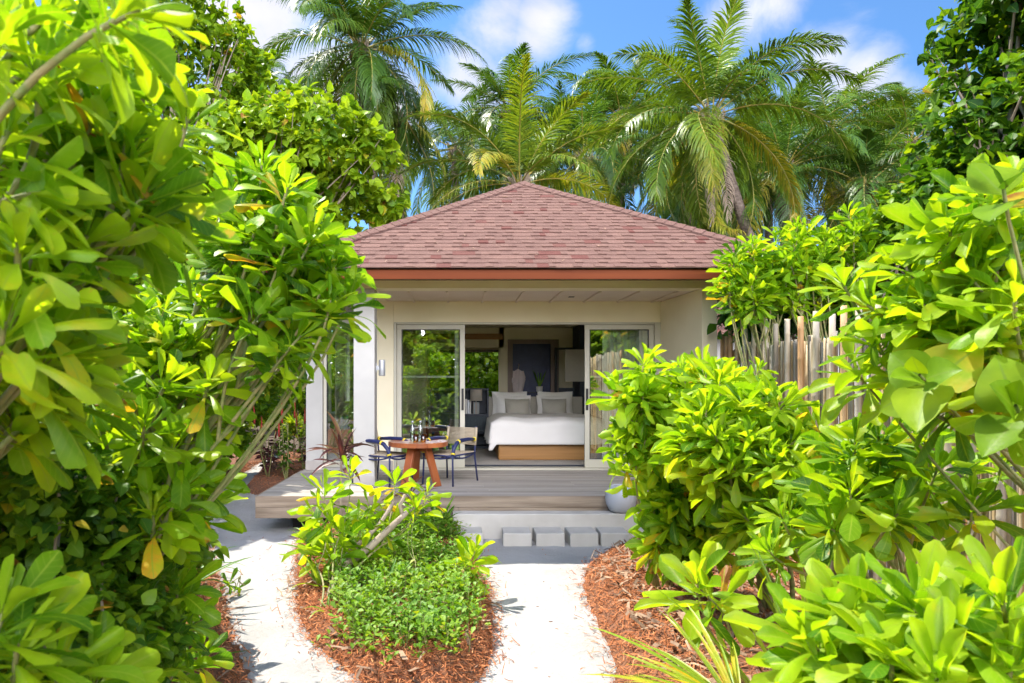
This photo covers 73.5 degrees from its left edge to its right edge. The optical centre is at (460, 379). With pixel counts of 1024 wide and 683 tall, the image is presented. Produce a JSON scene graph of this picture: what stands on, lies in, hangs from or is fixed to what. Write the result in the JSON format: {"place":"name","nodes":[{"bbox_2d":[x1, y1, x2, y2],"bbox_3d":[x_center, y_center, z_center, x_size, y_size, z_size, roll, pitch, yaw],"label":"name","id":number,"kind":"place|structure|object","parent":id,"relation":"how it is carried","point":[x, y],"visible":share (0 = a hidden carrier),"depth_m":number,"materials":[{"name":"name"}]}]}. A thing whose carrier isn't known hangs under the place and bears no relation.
{"place":"outdoors","nodes":[
{"label":"outdoors","id":0,"kind":"place"},
{"bbox_2d":[28,0,998,337],"label":"sky","id":1,"kind":"structure","parent":0,"point":[875,30],"materials":[{"name":"blue"}]},
{"bbox_2d":[209,455,881,682],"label":"path","id":2,"kind":"structure","parent":0,"point":[546,648],"depth_m":5.54,"materials":[{"name":"sand"}]},
{"bbox_2d":[172,453,269,682],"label":"planting bed","id":3,"kind":"object","parent":2,"relation":"on","point":[220,670],"depth_m":4.83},
{"bbox_2d":[0,550,162,682],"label":"naupaka shrub","id":4,"kind":"object","parent":3,"relation":"on","point":[67,606],"visible":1,"depth_m":1.38,"materials":[{"name":"green plant"}]},
{"bbox_2d":[0,419,195,682],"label":"bush","id":5,"kind":"object","parent":3,"relation":"on","point":[33,516],"visible":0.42,"depth_m":2.11,"materials":[{"name":"green plant"}]},
{"bbox_2d":[0,0,243,492],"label":"naupaka shrub","id":6,"kind":"object","parent":3,"relation":"on","point":[92,176],"visible":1,"depth_m":1.36,"materials":[{"name":"green plant"}]},
{"bbox_2d":[39,287,256,578],"bbox_3d":[-1.276,0.758,2.705,0.843,2.300,1.348,0,0,-40],"label":"naupaka shrub","id":7,"kind":"object","parent":3,"relation":"on","point":[159,469],"visible":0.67,"depth_m":2.43,"materials":[{"name":"green plant"}]},
{"bbox_2d":[92,542,234,682],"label":"naupaka shrub","id":8,"kind":"object","parent":3,"relation":"on","point":[200,608],"visible":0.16,"depth_m":2.73,"materials":[{"name":"green plant"}]},
{"bbox_2d":[96,412,230,619],"bbox_3d":[-2.169,0.932,4.200,1.432,1.970,2.338,0,0,0],"label":"broadleaf bush","id":9,"kind":"object","parent":3,"relation":"on","point":[206,555],"visible":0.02,"depth_m":4.69,"materials":[{"name":"green plant"}]},
{"bbox_2d":[95,261,232,425],"bbox_3d":[-2.425,0.458,4.716,1.940,2.903,1.238,0,0,18],"label":"naupaka shrub","id":10,"kind":"object","parent":3,"relation":"on","point":[193,273],"visible":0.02,"depth_m":4.60,"materials":[{"name":"green plant"}]},
{"bbox_2d":[199,533,250,589],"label":"strap leaf plant","id":11,"kind":"object","parent":3,"relation":"on","point":[220,568],"visible":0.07,"depth_m":5.74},
{"bbox_2d":[216,567,250,595],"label":"seedling","id":12,"kind":"object","parent":3,"relation":"on","point":[234,573],"visible":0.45,"depth_m":6.07,"materials":[{"name":"green plant"}]},
{"bbox_2d":[193,364,290,471],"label":"broadleaf bush","id":13,"kind":"object","parent":3,"relation":"on","point":[265,408],"visible":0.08,"depth_m":12.45,"materials":[{"name":"green plant"}]},
{"bbox_2d":[136,139,390,555],"bbox_3d":[-1.160,0.467,2.776,1.788,2.880,1.054,0,0,0],"label":"naupaka shrub","id":14,"kind":"object","parent":3,"relation":"on","point":[288,307],"visible":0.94,"depth_m":2.59,"materials":[{"name":"green plant"}]},
{"bbox_2d":[247,449,305,494],"bbox_3d":[-3.374,1.796,13.828,2.084,0.247,6.170,0,0,0],"label":"planting bed","id":15,"kind":"object","parent":2,"relation":"on","point":[261,488],"visible":0.19,"depth_m":11.87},
{"bbox_2d":[251,406,280,476],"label":"spike plant","id":16,"kind":"object","parent":15,"relation":"on","point":[264,466],"visible":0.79,"depth_m":11.83,"materials":[{"name":"green plant"}]},
{"bbox_2d":[277,409,295,478],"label":"spike plant","id":17,"kind":"object","parent":15,"relation":"on","point":[284,462],"visible":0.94,"depth_m":11.60,"materials":[{"name":"green plant"}]},
{"bbox_2d":[277,413,302,455],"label":"feathery plant","id":18,"kind":"object","parent":15,"relation":"on","point":[290,420],"visible":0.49,"depth_m":15.08,"materials":[{"name":"green plant"}]},
{"bbox_2d":[292,408,305,468],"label":"spike plant","id":19,"kind":"object","parent":15,"relation":"on","point":[299,432],"visible":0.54,"depth_m":12.99,"materials":[{"name":"green plant"}]},
{"bbox_2d":[297,523,492,682],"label":"planting bed","id":20,"kind":"object","parent":2,"relation":"on","point":[432,667],"visible":0.09,"depth_m":4.46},
{"bbox_2d":[289,552,352,590],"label":"lily","id":21,"kind":"object","parent":20,"relation":"on","point":[315,573],"visible":0.62,"depth_m":5.88,"materials":[{"name":"green plant"}]},
{"bbox_2d":[304,412,373,515],"bbox_3d":[-1.410,1.096,7.974,0.772,1.450,0.832,0,0,-32],"label":"cordyline","id":22,"kind":"object","parent":20,"relation":"on","point":[345,450],"visible":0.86,"depth_m":8.01,"materials":[{"name":"red plant"}]},
{"bbox_2d":[279,455,451,607],"bbox_3d":[-0.909,1.290,6.305,1.119,1.174,1.830,0,0,40],"label":"naupaka tree","id":23,"kind":"object","parent":20,"relation":"on","point":[343,542],"visible":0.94,"depth_m":6.21,"materials":[{"name":"green plant"}]},
{"bbox_2d":[309,505,490,664],"bbox_3d":[-0.610,1.698,6.277,1.782,0.436,4.178,0,0,0],"label":"ground cover","id":24,"kind":"object","parent":20,"relation":"on","point":[415,612],"depth_m":5.26,"materials":[{"name":"plant"}]},
{"bbox_2d":[393,514,423,567],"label":"naupaka sprig","id":25,"kind":"object","parent":20,"relation":"on","point":[409,530],"visible":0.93,"depth_m":6.17,"materials":[{"name":"green plant"}]},
{"bbox_2d":[421,493,464,527],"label":"lily","id":26,"kind":"object","parent":20,"relation":"on","point":[445,513],"visible":0.32,"depth_m":7.93,"materials":[{"name":"green plant"}]},
{"bbox_2d":[432,534,500,595],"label":"naupaka sprig","id":27,"kind":"object","parent":20,"relation":"on","point":[466,553],"visible":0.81,"depth_m":5.82,"materials":[{"name":"green plant"}]},
{"bbox_2d":[582,545,838,682],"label":"planting bed","id":28,"kind":"object","parent":2,"relation":"on","point":[744,668],"visible":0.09,"depth_m":4.91,"materials":[{"name":"soil"}]},
{"bbox_2d":[581,603,740,682],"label":"palm seedling","id":29,"kind":"object","parent":28,"relation":"on","point":[728,673],"visible":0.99,"depth_m":2.79,"materials":[{"name":"green plant"}]},
{"bbox_2d":[585,342,737,588],"bbox_3d":[1.662,0.755,5.530,1.407,2.100,1.064,0,0,0],"label":"naupaka shrub","id":30,"kind":"object","parent":28,"relation":"on","point":[643,395],"visible":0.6,"depth_m":5.30,"materials":[{"name":"green plant"}]},
{"bbox_2d":[622,477,741,597],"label":"naupaka shrub","id":31,"kind":"object","parent":28,"relation":"on","point":[667,527],"visible":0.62,"depth_m":5.21,"materials":[{"name":"green plant"}]},
{"bbox_2d":[634,541,758,682],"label":"naupaka shrub","id":32,"kind":"object","parent":28,"relation":"on","point":[695,569],"visible":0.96,"depth_m":3.11,"materials":[{"name":"green plant"}]},
{"bbox_2d":[654,544,809,682],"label":"palm seedling","id":33,"kind":"object","parent":28,"relation":"on","point":[745,678],"visible":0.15,"depth_m":3.10,"materials":[{"name":"green plant"}]},
{"bbox_2d":[648,354,851,610],"bbox_3d":[1.906,0.808,4.724,1.292,2.007,1.650,0,0,0],"label":"naupaka shrub","id":34,"kind":"object","parent":28,"relation":"on","point":[714,444],"visible":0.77,"depth_m":4.37,"materials":[{"name":"green plant"}]},
{"bbox_2d":[727,356,778,551],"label":"naupaka shrub","id":35,"kind":"object","parent":28,"relation":"on","point":[756,365],"visible":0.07,"depth_m":6.38,"materials":[{"name":"green plant"}]},
{"bbox_2d":[701,556,806,647],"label":"palm seedling","id":36,"kind":"object","parent":28,"relation":"on","point":[772,607],"visible":0.09,"depth_m":4.23,"materials":[{"name":"green plant"}]},
{"bbox_2d":[711,421,938,578],"bbox_3d":[2.293,1.021,3.969,1.460,1.574,0.913,0,0,0],"label":"naupaka shrub","id":37,"kind":"object","parent":28,"relation":"on","point":[785,473],"visible":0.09,"depth_m":3.98,"materials":[{"name":"green plant"}]},
{"bbox_2d":[723,535,1023,682],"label":"naupaka shrub","id":38,"kind":"object","parent":28,"relation":"on","point":[930,622],"visible":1,"depth_m":1.65,"materials":[{"name":"green plant"}]},
{"bbox_2d":[735,412,1023,606],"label":"naupaka shrub","id":39,"kind":"object","parent":28,"relation":"on","point":[853,506],"visible":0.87,"depth_m":3.00,"materials":[{"name":"green plant"}]},
{"bbox_2d":[797,151,1023,546],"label":"naupaka shrub","id":40,"kind":"object","parent":28,"relation":"on","point":[963,291],"visible":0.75,"depth_m":2.40,"materials":[{"name":"green plant"}]},
{"bbox_2d":[879,161,1023,485],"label":"sea grape","id":41,"kind":"object","parent":28,"relation":"on","point":[921,389],"visible":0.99,"depth_m":2.09,"materials":[{"name":"green plant"}]},
{"bbox_2d":[245,411,1013,518],"bbox_3d":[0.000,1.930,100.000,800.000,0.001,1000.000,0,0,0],"label":"ground","id":42,"kind":"structure","parent":0,"point":[272,433],"depth_m":21.63,"materials":[{"name":"soil"}]},
{"bbox_2d":[115,163,255,401],"bbox_3d":[-5.630,-1.485,10.714,4.932,6.854,3.945,0,0,0],"label":"broadleaf tree","id":43,"kind":"object","parent":42,"relation":"on","point":[138,281],"visible":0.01,"depth_m":10.75,"materials":[{"name":"green plant"}]},
{"bbox_2d":[107,0,279,149],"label":"broadleaf tree","id":44,"kind":"object","parent":42,"relation":"on","point":[246,58],"visible":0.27,"depth_m":15.03,"materials":[{"name":"green plant"}]},
{"bbox_2d":[193,43,325,422],"bbox_3d":[-8.710,-6.256,30.157,6.556,16.334,6.194,0,0,0],"label":"coconut palm","id":45,"kind":"object","parent":42,"relation":"on","point":[276,62],"visible":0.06,"depth_m":29.44,"materials":[{"name":"green plant"}]},
{"bbox_2d":[242,340,334,454],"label":"broadleaf bush","id":46,"kind":"object","parent":42,"relation":"on","point":[300,406],"visible":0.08,"depth_m":17.36,"materials":[{"name":"green plant"}]},
{"bbox_2d":[166,77,411,274],"bbox_3d":[-3.062,-1.722,12.532,4.394,7.352,2.854,0,0,-7],"label":"broadleaf tree","id":47,"kind":"object","parent":42,"relation":"on","point":[331,156],"visible":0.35,"depth_m":12.09,"materials":[{"name":"green plant"}]},
{"bbox_2d":[262,0,487,228],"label":"coconut palm","id":48,"kind":"object","parent":42,"relation":"on","point":[350,20],"visible":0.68,"depth_m":20.34,"materials":[{"name":"green plant"}]},
{"bbox_2d":[340,75,494,218],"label":"coconut palm","id":49,"kind":"object","parent":42,"relation":"on","point":[403,182],"visible":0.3,"depth_m":21.97,"materials":[{"name":"green plant"}]},
{"bbox_2d":[255,469,647,526],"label":"wooden deck","id":50,"kind":"structure","parent":42,"relation":"on","point":[536,490],"depth_m":8.66,"materials":[{"name":"wood"}]},
{"bbox_2d":[352,428,412,487],"bbox_3d":[-1.066,1.040,9.318,0.705,0.764,0.542,0,0,34],"label":"armchair","id":51,"kind":"object","parent":50,"relation":"on","point":[388,453],"visible":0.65,"depth_m":9.12,"materials":[{"name":"metal"}]},
{"bbox_2d":[388,439,447,487],"bbox_3d":[-0.575,1.132,9.300,0.810,0.591,0.810,0,0,0],"label":"round table","id":52,"kind":"object","parent":50,"relation":"on","point":[412,458],"visible":0.82,"depth_m":9.08,"materials":[{"name":"brown wood"}]},
{"bbox_2d":[422,425,477,486],"bbox_3d":[-0.134,1.040,9.457,0.542,0.764,0.705,0,0,31],"label":"armchair","id":53,"kind":"object","parent":50,"relation":"on","point":[447,453],"visible":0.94,"depth_m":9.56,"materials":[{"name":"beige wicker"}]},
{"bbox_2d":[430,352,497,396],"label":"broadleaf bush","id":54,"kind":"object","parent":42,"relation":"on","point":[483,364],"visible":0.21,"depth_m":20.75,"materials":[{"name":"green plant"}]},
{"bbox_2d":[457,527,482,544],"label":"step block","id":55,"kind":"structure","parent":42,"relation":"on","point":[473,531],"depth_m":7.79,"materials":[{"name":"concrete"}]},
{"bbox_2d":[404,82,556,215],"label":"coconut palm","id":56,"kind":"object","parent":42,"relation":"on","point":[452,139],"visible":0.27,"depth_m":28.28,"materials":[{"name":"green plant"}]},
{"bbox_2d":[171,450,838,682],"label":"mulch","id":57,"kind":"object","parent":42,"relation":"on","point":[380,654],"visible":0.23,"depth_m":4.87,"materials":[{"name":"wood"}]},
{"bbox_2d":[428,42,600,189],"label":"coconut palm","id":58,"kind":"object","parent":42,"relation":"on","point":[496,85],"visible":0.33,"depth_m":26.20,"materials":[{"name":"green plant"}]},
{"bbox_2d":[502,527,531,545],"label":"step block","id":59,"kind":"structure","parent":42,"relation":"on","point":[516,536],"depth_m":7.75,"materials":[{"name":"concrete"}]},
{"bbox_2d":[266,181,772,485],"bbox_3d":[1.026,-0.743,13.250,7.085,5.226,10.055,0,0,0],"label":"villa","id":60,"kind":"object","parent":42,"relation":"on","point":[503,296],"visible":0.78,"depth_m":9.85,"materials":[{"name":"paint"}]},
{"bbox_2d":[323,320,350,466],"bbox_3d":[-1.829,0.213,10.735,0.694,2.303,0.130,0,0,0],"label":"window","id":61,"kind":"structure","parent":60,"relation":"in","point":[325,361],"depth_m":10.74,"materials":[{"name":"beige metal"}]},
{"bbox_2d":[335,326,344,414],"bbox_3d":[-2.200,-0.170,12.475,0.044,1.600,0.950,0,0,0],"label":"curtain","id":62,"kind":"object","parent":60,"relation":"hanging from","point":[340,372],"visible":0.66,"depth_m":12.32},
{"bbox_2d":[328,326,353,420],"bbox_3d":[-2.210,-0.115,12.850,0.180,1.670,2.200,0,0,0],"label":"window","id":63,"kind":"structure","parent":60,"relation":"in","point":[337,417],"depth_m":11.96,"materials":[{"name":"white metal"}]},
{"bbox_2d":[333,429,351,460],"bbox_3d":[-2.000,1.145,11.900,0.480,0.530,0.480,0,0,0],"label":"side table","id":64,"kind":"object","parent":60,"relation":"on","point":[345,432],"visible":0.54,"depth_m":11.80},
{"bbox_2d":[337,401,351,429],"bbox_3d":[-2.020,0.629,11.900,0.250,0.500,0.250,0,0,0],"label":"table lamp","id":65,"kind":"object","parent":64,"relation":"on","point":[344,408],"visible":1,"depth_m":11.85,"materials":[{"name":"grey ceramic"}]},
{"bbox_2d":[397,325,464,467],"bbox_3d":[-0.465,0.260,10.748,1.070,2.250,0.080,0,0,0],"label":"sliding door","id":66,"kind":"structure","parent":60,"relation":"in","point":[458,463],"depth_m":10.73,"materials":[{"name":"beige metal"}]},
{"bbox_2d":[455,330,457,456],"bbox_3d":[-0.515,0.260,10.813,0.970,2.240,0.045,0,0,0],"label":"sliding door","id":67,"kind":"structure","parent":60,"relation":"in","point":[456,331],"depth_m":10.79,"materials":[{"name":"beige metal"}]},
{"bbox_2d":[429,388,488,448],"bbox_3d":[-0.033,0.795,14.065,1.215,1.230,0.470,0,0,0],"label":"shelf unit","id":68,"kind":"object","parent":60,"relation":"on","point":[441,409],"visible":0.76,"depth_m":14.25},
{"bbox_2d":[470,389,481,413],"bbox_3d":[0.320,0.450,13.900,0.250,0.500,0.250,0,0,0],"label":"table lamp","id":69,"kind":"object","parent":68,"relation":"on","point":[476,395],"visible":1,"depth_m":13.82,"materials":[{"name":"ceramic"}]},
{"bbox_2d":[427,350,497,415],"bbox_3d":[0.090,0.180,16.510,1.780,1.800,0.060,0,0,0],"label":"window","id":70,"kind":"structure","parent":60,"relation":"in","point":[428,351],"depth_m":16.48,"materials":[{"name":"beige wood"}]},
{"bbox_2d":[512,364,524,391],"bbox_3d":[1.290,0.161,15.311,0.345,1.038,0.145,0,0,0],"label":"bathrobe","id":71,"kind":"object","parent":60,"relation":"hanging from","point":[518,380],"visible":0.59,"depth_m":15.26,"materials":[{"name":"beige fabric"}]},
{"bbox_2d":[450,449,601,465],"bbox_3d":[1.424,1.395,12.441,3.268,0.021,2.717,0,0,0],"label":"rug","id":72,"kind":"object","parent":60,"relation":"on","point":[485,457],"visible":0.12,"depth_m":11.62,"materials":[{"name":"fabric"}]},
{"bbox_2d":[484,397,601,459],"bbox_3d":[1.500,0.875,12.888,2.100,1.050,2.344,0,0,0],"label":"bed","id":73,"kind":"object","parent":72,"relation":"on","point":[533,435],"visible":0.91,"depth_m":11.80,"materials":[{"name":"fabric"}]},
{"bbox_2d":[492,391,526,414],"bbox_3d":[1.000,0.516,13.877,0.720,0.549,0.287,0,0,0],"label":"pillow","id":74,"kind":"object","parent":73,"relation":"on","point":[494,399],"visible":0.38,"depth_m":13.86,"materials":[{"name":"white fabric"}]},
{"bbox_2d":[496,395,530,413],"bbox_3d":[1.070,0.553,13.698,0.700,0.475,0.276,0,0,0],"label":"pillow","id":75,"kind":"object","parent":73,"relation":"on","point":[501,408],"visible":0.4,"depth_m":13.68,"materials":[{"name":"white fabric"}]},
{"bbox_2d":[505,399,529,413],"bbox_3d":[1.130,0.584,13.518,0.500,0.412,0.239,0,0,0],"label":"cushion","id":76,"kind":"object","parent":73,"relation":"on","point":[519,406],"visible":0.71,"depth_m":13.46,"materials":[{"name":"fabric"}]},
{"bbox_2d":[536,395,570,413],"bbox_3d":[1.880,0.553,13.698,0.700,0.475,0.276,0,0,0],"label":"pillow","id":77,"kind":"object","parent":73,"relation":"on","point":[566,397],"visible":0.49,"depth_m":13.69,"materials":[{"name":"white fabric"}]},
{"bbox_2d":[541,399,566,412],"bbox_3d":[1.860,0.584,13.517,0.500,0.412,0.243,0,0,0],"label":"cushion","id":78,"kind":"object","parent":73,"relation":"on","point":[553,405],"visible":0.68,"depth_m":13.46,"materials":[{"name":"fabric"}]},
{"bbox_2d":[513,344,550,396],"bbox_3d":[1.620,0.278,15.670,0.990,2.265,0.660,0,0,0],"label":"wardrobe","id":79,"kind":"object","parent":60,"relation":"on","point":[529,359],"visible":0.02,"depth_m":15.46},
{"bbox_2d":[554,325,601,446],"bbox_3d":[2.590,0.130,14.740,1.060,2.560,0.920,0,0,0],"label":"cupboard","id":80,"kind":"object","parent":60,"relation":"on","point":[574,364],"visible":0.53,"depth_m":14.30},
{"bbox_2d":[584,325,653,467],"bbox_3d":[2.498,0.260,10.748,1.084,2.250,0.080,0,0,0],"label":"sliding door","id":81,"kind":"structure","parent":60,"relation":"in","point":[589,462],"depth_m":10.73,"materials":[{"name":"beige metal"}]},
{"bbox_2d":[602,330,647,457],"bbox_3d":[2.670,0.130,10.980,0.780,2.500,0.075,0,0,0],"label":"glass pane","id":82,"kind":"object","parent":60,"relation":"hanging from","point":[616,344],"visible":0.2,"depth_m":10.98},
{"bbox_2d":[397,53,642,209],"bbox_3d":[1.505,-2.641,17.964,6.337,9.095,6.383,0,0,-22],"label":"coconut palm","id":83,"kind":"object","parent":42,"relation":"on","point":[518,153],"visible":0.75,"depth_m":17.52,"materials":[{"name":"green plant"}]},
{"bbox_2d":[479,80,606,198],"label":"coconut palm","id":84,"kind":"object","parent":42,"relation":"on","point":[559,97],"visible":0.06,"depth_m":27.45,"materials":[{"name":"green plant"}]},
{"bbox_2d":[453,511,643,538],"bbox_3d":[1.105,1.772,8.208,2.390,0.355,0.216,0,0,0],"label":"stone step","id":85,"kind":"object","parent":42,"relation":"on","point":[491,524],"visible":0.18,"depth_m":8.10,"materials":[{"name":"concrete"}]},
{"bbox_2d":[605,484,636,513],"bbox_3d":[1.930,1.431,8.215,0.370,0.325,0.370,0,0,0],"label":"round pot","id":86,"kind":"object","parent":85,"relation":"on","point":[617,503],"visible":0.6,"depth_m":8.07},
{"bbox_2d":[533,527,564,546],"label":"step block","id":87,"kind":"structure","parent":42,"relation":"on","point":[548,536],"depth_m":7.75,"materials":[{"name":"concrete"}]},
{"bbox_2d":[565,527,597,546],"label":"step block","id":88,"kind":"structure","parent":42,"relation":"on","point":[581,536],"depth_m":7.75,"materials":[{"name":"concrete"}]},
{"bbox_2d":[480,71,696,217],"bbox_3d":[4.338,-3.876,22.649,7.119,11.590,6.791,0,0,21],"label":"coconut palm","id":89,"kind":"object","parent":42,"relation":"on","point":[594,101],"visible":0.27,"depth_m":22.18,"materials":[{"name":"green plant"}]},
{"bbox_2d":[596,527,629,545],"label":"step block","id":90,"kind":"structure","parent":42,"relation":"on","point":[607,536],"depth_m":7.75,"materials":[{"name":"concrete"}]},
{"bbox_2d":[549,51,691,207],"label":"coconut palm","id":91,"kind":"object","parent":42,"relation":"on","point":[621,102],"visible":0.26,"depth_m":24.33,"materials":[{"name":"green plant"}]},
{"bbox_2d":[607,76,739,220],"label":"coconut palm","id":92,"kind":"object","parent":42,"relation":"on","point":[640,191],"visible":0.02,"depth_m":28.73,"materials":[{"name":"green plant"}]},
{"bbox_2d":[597,110,792,236],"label":"coconut palm","id":93,"kind":"object","parent":42,"relation":"on","point":[666,214],"visible":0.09,"depth_m":22.14,"materials":[{"name":"green plant"}]},
{"bbox_2d":[572,0,865,241],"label":"coconut palm","id":94,"kind":"object","parent":42,"relation":"on","point":[705,171],"visible":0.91,"depth_m":16.97,"materials":[{"name":"green plant"}]},
{"bbox_2d":[702,225,804,374],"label":"naupaka shrub","id":95,"kind":"object","parent":42,"relation":"on","point":[750,285],"visible":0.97,"depth_m":7.60,"materials":[{"name":"green plant"}]},
{"bbox_2d":[718,70,834,244],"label":"coconut palm","id":96,"kind":"object","parent":42,"relation":"on","point":[767,234],"visible":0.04,"depth_m":28.39,"materials":[{"name":"green plant"}]},
{"bbox_2d":[707,288,868,384],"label":"broadleaf bush","id":97,"kind":"object","parent":42,"relation":"on","point":[711,327],"visible":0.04,"depth_m":8.48,"materials":[{"name":"green plant"}]},
{"bbox_2d":[717,307,868,423],"bbox_3d":[8.695,-0.600,19.993,7.811,5.001,7.414,0,0,0],"label":"neighbour villa","id":98,"kind":"object","parent":42,"relation":"on","point":[723,330],"visible":0.01,"depth_m":17.00,"materials":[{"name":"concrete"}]},
{"bbox_2d":[679,76,909,338],"bbox_3d":[10.364,-3.633,22.092,6.527,11.087,7.762,0,0,19],"label":"coconut palm","id":99,"kind":"object","parent":42,"relation":"on","point":[783,213],"visible":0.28,"depth_m":21.15,"materials":[{"name":"green plant"}]},
{"bbox_2d":[764,215,856,416],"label":"naupaka shrub","id":100,"kind":"object","parent":42,"relation":"on","point":[805,257],"visible":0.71,"depth_m":7.60,"materials":[{"name":"green plant"}]},
{"bbox_2d":[732,53,950,240],"bbox_3d":[13.800,-4.661,25.032,7.216,13.138,6.938,0,0,0],"label":"coconut palm","id":101,"kind":"object","parent":42,"relation":"on","point":[844,95],"visible":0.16,"depth_m":24.23,"materials":[{"name":"green plant"}]},
{"bbox_2d":[767,105,947,245],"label":"coconut palm","id":102,"kind":"object","parent":42,"relation":"on","point":[861,189],"visible":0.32,"depth_m":20.41,"materials":[{"name":"green plant"}]},
{"bbox_2d":[823,200,905,427],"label":"naupaka shrub","id":103,"kind":"object","parent":42,"relation":"on","point":[851,242],"visible":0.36,"depth_m":7.54,"materials":[{"name":"green plant"}]},
{"bbox_2d":[788,70,953,206],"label":"coconut palm","id":104,"kind":"object","parent":42,"relation":"on","point":[899,103],"visible":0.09,"depth_m":25.53,"materials":[{"name":"green plant"}]},
{"bbox_2d":[720,304,1023,603],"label":"bamboo fence","id":105,"kind":"object","parent":42,"relation":"on","point":[814,351],"visible":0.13,"depth_m":6.59,"materials":[{"name":"wood"}]},
{"bbox_2d":[808,97,947,191],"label":"coconut palm","id":106,"kind":"object","parent":42,"relation":"on","point":[879,124],"visible":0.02,"depth_m":29.48,"materials":[{"name":"green plant"}]},
{"bbox_2d":[864,183,943,314],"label":"broadleaf bush","id":107,"kind":"object","parent":42,"relation":"on","point":[882,197],"visible":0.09,"depth_m":7.48,"materials":[{"name":"green plant"}]},
{"bbox_2d":[885,0,1023,267],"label":"broadleaf tree","id":108,"kind":"object","parent":42,"relation":"on","point":[985,114],"visible":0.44,"depth_m":7.18,"materials":[{"name":"green plant"}]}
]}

